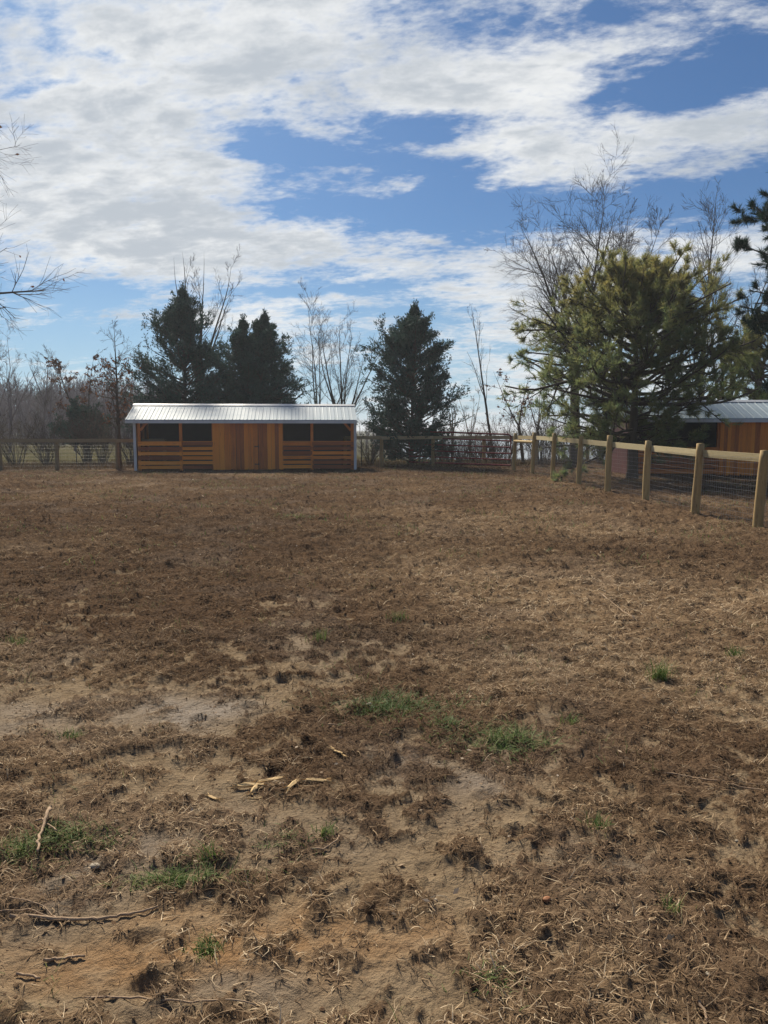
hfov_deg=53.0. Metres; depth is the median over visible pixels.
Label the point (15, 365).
field tree
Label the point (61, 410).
field tree
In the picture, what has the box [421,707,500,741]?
grass tuft
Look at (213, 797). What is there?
wood chunk
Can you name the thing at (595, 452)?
bare shrub
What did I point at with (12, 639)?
grass tuft
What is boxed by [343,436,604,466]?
board fence
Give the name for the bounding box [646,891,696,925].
grass tuft
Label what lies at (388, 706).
grass tuft
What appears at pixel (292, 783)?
wood chunk
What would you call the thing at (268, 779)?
wood chunk
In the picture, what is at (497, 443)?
bare shrub
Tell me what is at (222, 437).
run in shed
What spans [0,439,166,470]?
board fence
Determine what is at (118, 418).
oak sapling
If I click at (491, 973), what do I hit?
grass tuft
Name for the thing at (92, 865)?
stone
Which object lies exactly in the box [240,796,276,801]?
wood chunk
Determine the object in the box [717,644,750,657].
grass tuft
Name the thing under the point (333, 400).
bare tree
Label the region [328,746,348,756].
wood chunk
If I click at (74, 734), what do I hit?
grass tuft
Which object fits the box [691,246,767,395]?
tree
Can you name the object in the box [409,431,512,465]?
pipe gate
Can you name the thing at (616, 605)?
stick
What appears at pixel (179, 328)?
cedar tree
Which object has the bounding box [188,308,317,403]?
cedar tree
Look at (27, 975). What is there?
stick
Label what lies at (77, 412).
cedar shrub
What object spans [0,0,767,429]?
sky
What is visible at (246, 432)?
door
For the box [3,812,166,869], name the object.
grass tuft
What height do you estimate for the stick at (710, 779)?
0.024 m
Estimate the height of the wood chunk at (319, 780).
0.032 m
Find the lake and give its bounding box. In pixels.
[400,439,596,459]
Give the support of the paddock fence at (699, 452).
on the ground at (96, 968)
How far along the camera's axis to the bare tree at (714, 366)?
37.55 m
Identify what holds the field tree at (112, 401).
on the ground at (96, 968)
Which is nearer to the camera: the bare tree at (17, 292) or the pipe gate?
the bare tree at (17, 292)
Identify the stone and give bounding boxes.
[89,863,99,868]
[542,896,550,901]
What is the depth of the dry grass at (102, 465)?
36.37 m
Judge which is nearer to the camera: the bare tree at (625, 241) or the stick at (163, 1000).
the stick at (163, 1000)
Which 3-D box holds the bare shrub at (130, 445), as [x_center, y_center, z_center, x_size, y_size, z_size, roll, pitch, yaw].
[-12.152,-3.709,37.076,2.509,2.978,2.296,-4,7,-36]
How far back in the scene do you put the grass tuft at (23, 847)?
3.09 m
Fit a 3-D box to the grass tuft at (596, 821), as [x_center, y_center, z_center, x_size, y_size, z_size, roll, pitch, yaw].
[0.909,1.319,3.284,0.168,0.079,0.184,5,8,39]
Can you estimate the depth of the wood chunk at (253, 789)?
3.61 m
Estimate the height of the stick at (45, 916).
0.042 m
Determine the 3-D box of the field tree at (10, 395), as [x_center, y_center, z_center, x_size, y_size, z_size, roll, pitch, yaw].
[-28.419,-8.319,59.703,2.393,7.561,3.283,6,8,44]
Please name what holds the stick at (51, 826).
on the ground at (96, 968)
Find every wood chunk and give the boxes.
[202,792,224,802]
[228,782,269,788]
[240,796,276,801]
[242,785,260,795]
[252,774,289,782]
[280,776,301,791]
[300,778,334,782]
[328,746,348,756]
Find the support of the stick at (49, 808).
on the grass tuft at (64, 833)
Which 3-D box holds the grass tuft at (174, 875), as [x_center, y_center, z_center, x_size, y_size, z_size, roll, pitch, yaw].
[-0.825,1.366,2.889,0.813,0.100,0.247,0,6,0]
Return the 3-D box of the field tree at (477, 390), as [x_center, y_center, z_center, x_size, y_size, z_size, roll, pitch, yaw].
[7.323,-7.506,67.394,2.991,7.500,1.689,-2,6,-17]
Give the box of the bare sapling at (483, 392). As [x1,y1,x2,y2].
[466,303,494,462]
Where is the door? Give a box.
[236,423,258,469]
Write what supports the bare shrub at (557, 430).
on the ground at (96, 968)
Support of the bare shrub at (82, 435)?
on the ground at (96, 968)
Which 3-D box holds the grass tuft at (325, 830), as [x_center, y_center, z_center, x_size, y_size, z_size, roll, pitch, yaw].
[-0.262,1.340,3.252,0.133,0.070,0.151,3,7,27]
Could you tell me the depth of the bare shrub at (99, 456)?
37.67 m
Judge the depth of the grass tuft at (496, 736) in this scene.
4.17 m
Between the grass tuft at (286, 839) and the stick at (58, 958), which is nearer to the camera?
the stick at (58, 958)
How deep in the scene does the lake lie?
329.61 m
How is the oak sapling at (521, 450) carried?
on the ground at (96, 968)
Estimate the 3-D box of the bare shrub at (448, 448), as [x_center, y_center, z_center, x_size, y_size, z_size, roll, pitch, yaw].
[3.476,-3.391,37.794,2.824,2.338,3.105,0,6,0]
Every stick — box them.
[0,896,157,920]
[16,972,40,978]
[35,805,51,852]
[35,818,57,831]
[43,955,84,961]
[85,995,255,1005]
[311,835,339,849]
[599,593,636,619]
[665,772,766,790]
[698,1000,708,1022]
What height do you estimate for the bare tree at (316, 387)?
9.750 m
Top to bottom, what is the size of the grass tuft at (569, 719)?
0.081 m
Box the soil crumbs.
[0,467,767,1023]
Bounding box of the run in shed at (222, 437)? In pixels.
[125,403,356,470]
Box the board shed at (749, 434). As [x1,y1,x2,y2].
[610,400,767,475]
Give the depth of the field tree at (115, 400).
73.23 m
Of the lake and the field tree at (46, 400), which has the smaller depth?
the field tree at (46, 400)
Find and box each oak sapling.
[44,349,105,460]
[80,320,140,466]
[483,368,538,463]
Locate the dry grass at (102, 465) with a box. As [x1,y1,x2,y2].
[2,456,602,470]
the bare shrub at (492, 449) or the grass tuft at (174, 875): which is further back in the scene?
the bare shrub at (492, 449)
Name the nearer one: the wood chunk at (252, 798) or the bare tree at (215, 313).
the wood chunk at (252, 798)
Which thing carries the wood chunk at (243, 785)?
on the ground at (96, 968)
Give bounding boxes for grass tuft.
[0,632,32,646]
[0,821,68,880]
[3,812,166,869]
[45,723,86,740]
[58,846,271,891]
[179,927,225,962]
[183,837,239,875]
[237,511,317,520]
[252,818,336,873]
[261,678,506,735]
[302,627,329,641]
[311,820,338,840]
[388,610,408,623]
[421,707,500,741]
[422,704,606,767]
[442,952,539,1009]
[549,711,585,725]
[576,807,611,837]
[639,656,682,681]
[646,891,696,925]
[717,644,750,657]
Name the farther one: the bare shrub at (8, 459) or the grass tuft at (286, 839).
the bare shrub at (8, 459)
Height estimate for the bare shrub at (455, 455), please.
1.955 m
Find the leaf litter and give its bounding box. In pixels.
[1,470,766,968]
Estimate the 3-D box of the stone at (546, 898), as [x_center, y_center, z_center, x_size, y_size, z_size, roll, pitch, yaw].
[0.584,1.392,2.768,0.032,0.016,0.026,-4,8,-36]
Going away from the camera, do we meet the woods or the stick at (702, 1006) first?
the stick at (702, 1006)
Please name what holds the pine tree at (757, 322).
on the ground at (96, 968)
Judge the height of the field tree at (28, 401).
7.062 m
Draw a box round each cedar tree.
[104,280,236,432]
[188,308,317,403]
[351,298,474,464]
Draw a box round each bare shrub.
[0,399,49,464]
[5,402,69,465]
[46,383,112,464]
[81,402,130,463]
[107,413,133,463]
[356,429,383,464]
[429,423,482,464]
[429,440,457,461]
[448,429,480,462]
[459,422,505,462]
[469,429,507,461]
[473,409,551,463]
[502,405,566,463]
[521,399,599,463]
[589,439,605,462]
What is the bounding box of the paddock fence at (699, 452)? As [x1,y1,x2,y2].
[512,432,767,526]
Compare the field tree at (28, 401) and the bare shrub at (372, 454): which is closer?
the bare shrub at (372, 454)
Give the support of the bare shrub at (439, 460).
on the ground at (96, 968)
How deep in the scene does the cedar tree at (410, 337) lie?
36.30 m
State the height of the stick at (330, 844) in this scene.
0.015 m
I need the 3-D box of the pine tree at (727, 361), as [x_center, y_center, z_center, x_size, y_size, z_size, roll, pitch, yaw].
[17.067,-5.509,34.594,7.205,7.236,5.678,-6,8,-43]
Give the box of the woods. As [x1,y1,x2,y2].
[0,364,594,460]
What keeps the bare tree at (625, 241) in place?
on the ground at (96, 968)
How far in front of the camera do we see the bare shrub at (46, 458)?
36.74 m
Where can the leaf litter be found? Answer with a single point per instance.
(669, 936)
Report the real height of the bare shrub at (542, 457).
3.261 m
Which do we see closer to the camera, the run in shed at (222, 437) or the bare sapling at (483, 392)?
the run in shed at (222, 437)
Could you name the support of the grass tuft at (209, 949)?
on the ground at (96, 968)
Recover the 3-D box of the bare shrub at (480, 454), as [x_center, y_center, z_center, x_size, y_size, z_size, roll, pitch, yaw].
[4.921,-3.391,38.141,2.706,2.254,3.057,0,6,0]
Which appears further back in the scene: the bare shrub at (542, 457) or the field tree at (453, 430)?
the field tree at (453, 430)
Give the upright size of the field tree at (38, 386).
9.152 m
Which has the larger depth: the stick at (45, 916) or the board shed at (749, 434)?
the board shed at (749, 434)
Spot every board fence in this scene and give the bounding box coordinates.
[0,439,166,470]
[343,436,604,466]
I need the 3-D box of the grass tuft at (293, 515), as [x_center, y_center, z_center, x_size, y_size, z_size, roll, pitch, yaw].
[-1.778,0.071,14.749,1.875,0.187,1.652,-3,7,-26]
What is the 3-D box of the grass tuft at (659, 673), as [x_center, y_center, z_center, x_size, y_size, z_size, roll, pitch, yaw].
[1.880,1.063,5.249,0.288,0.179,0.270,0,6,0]
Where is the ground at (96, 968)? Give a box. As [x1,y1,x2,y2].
[0,430,767,1023]
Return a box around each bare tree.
[0,116,86,339]
[174,244,244,379]
[282,277,347,403]
[295,302,384,414]
[484,124,661,465]
[598,197,677,462]
[676,178,750,396]
[687,313,765,399]
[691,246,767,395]
[729,300,767,399]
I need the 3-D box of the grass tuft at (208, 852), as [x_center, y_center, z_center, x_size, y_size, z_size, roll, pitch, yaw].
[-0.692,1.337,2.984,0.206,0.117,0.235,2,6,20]
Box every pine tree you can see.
[496,238,763,481]
[686,312,767,399]
[728,172,767,391]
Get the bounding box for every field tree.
[0,319,24,405]
[0,355,39,451]
[10,379,38,446]
[24,348,59,438]
[30,346,68,450]
[48,362,68,443]
[53,366,108,450]
[89,363,119,449]
[100,362,133,446]
[447,404,459,459]
[455,384,481,457]
[525,362,550,456]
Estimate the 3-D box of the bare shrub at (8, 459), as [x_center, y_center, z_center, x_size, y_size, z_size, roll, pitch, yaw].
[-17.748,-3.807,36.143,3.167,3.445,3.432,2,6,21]
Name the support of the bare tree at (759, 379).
on the ground at (96, 968)
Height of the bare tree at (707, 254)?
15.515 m
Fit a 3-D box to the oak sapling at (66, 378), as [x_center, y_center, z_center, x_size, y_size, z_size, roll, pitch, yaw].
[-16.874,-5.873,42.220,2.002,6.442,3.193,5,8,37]
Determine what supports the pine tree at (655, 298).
on the ground at (96, 968)
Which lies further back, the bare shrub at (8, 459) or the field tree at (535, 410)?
the field tree at (535, 410)
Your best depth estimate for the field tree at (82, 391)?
61.41 m
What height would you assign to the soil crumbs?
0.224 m
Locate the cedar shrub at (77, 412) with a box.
[46,395,112,462]
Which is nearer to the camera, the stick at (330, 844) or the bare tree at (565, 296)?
the stick at (330, 844)
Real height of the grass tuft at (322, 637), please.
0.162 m
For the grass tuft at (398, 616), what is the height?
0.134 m
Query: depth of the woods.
97.72 m

